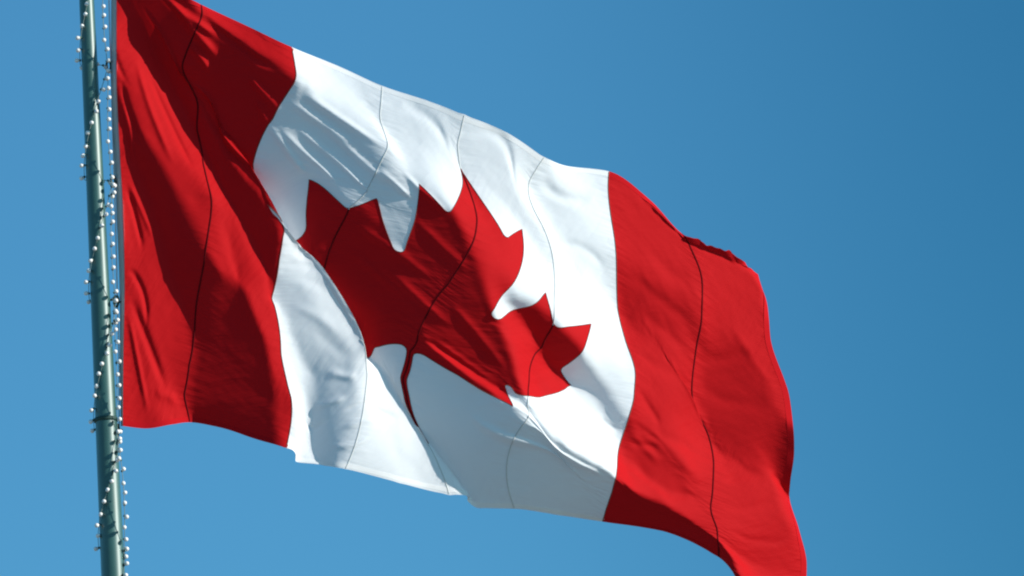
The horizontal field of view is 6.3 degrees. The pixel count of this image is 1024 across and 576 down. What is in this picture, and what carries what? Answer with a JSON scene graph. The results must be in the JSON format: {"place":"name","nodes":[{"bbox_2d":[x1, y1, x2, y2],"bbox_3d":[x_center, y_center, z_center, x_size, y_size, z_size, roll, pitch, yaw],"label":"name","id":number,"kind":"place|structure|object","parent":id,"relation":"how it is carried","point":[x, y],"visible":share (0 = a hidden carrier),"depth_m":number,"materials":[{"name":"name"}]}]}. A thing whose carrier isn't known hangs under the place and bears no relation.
{"place":"outdoors","nodes":[
{"label":"outdoors","id":0,"kind":"place"},
{"bbox_2d":[0,0,1023,575],"label":"sky","id":1,"kind":"structure","parent":0,"point":[864,159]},
{"label":"ground","id":2,"kind":"structure","parent":0,"visible":0},
{"bbox_2d":[79,0,124,575],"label":"flagpole","id":3,"kind":"object","parent":2,"relation":"on","point":[111,538],"visible":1,"depth_m":35.94,"materials":[{"name":"grey metal"}]},
{"bbox_2d":[75,0,128,575],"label":"string light","id":4,"kind":"object","parent":3,"relation":"hanging from","point":[90,260],"visible":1,"depth_m":35.98,"materials":[{"name":"white plastic"}]},
{"bbox_2d":[108,0,119,436],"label":"halyard","id":5,"kind":"object","parent":3,"relation":"attached to","point":[115,213],"visible":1,"depth_m":36.08,"materials":[{"name":"fabric"}]},
{"bbox_2d":[101,0,128,559],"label":"string light","id":6,"kind":"object","parent":3,"relation":"hanging from","point":[115,329],"visible":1,"depth_m":35.95,"materials":[{"name":"white plastic"}]},
{"bbox_2d":[113,295,120,307],"bbox_3d":[-1.512,0.051,35.995,0.044,0.050,0.025,-2,-15,-6],"label":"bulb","id":7,"kind":"object","parent":3,"relation":"attached to","point":[118,302],"visible":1,"depth_m":35.99,"materials":[{"name":"white glass"}]},
{"bbox_2d":[111,0,806,575],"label":"flag","id":8,"kind":"object","parent":3,"relation":"attached to","point":[321,262],"visible":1,"depth_m":36.09,"materials":[{"name":"red fabric"}]}
]}

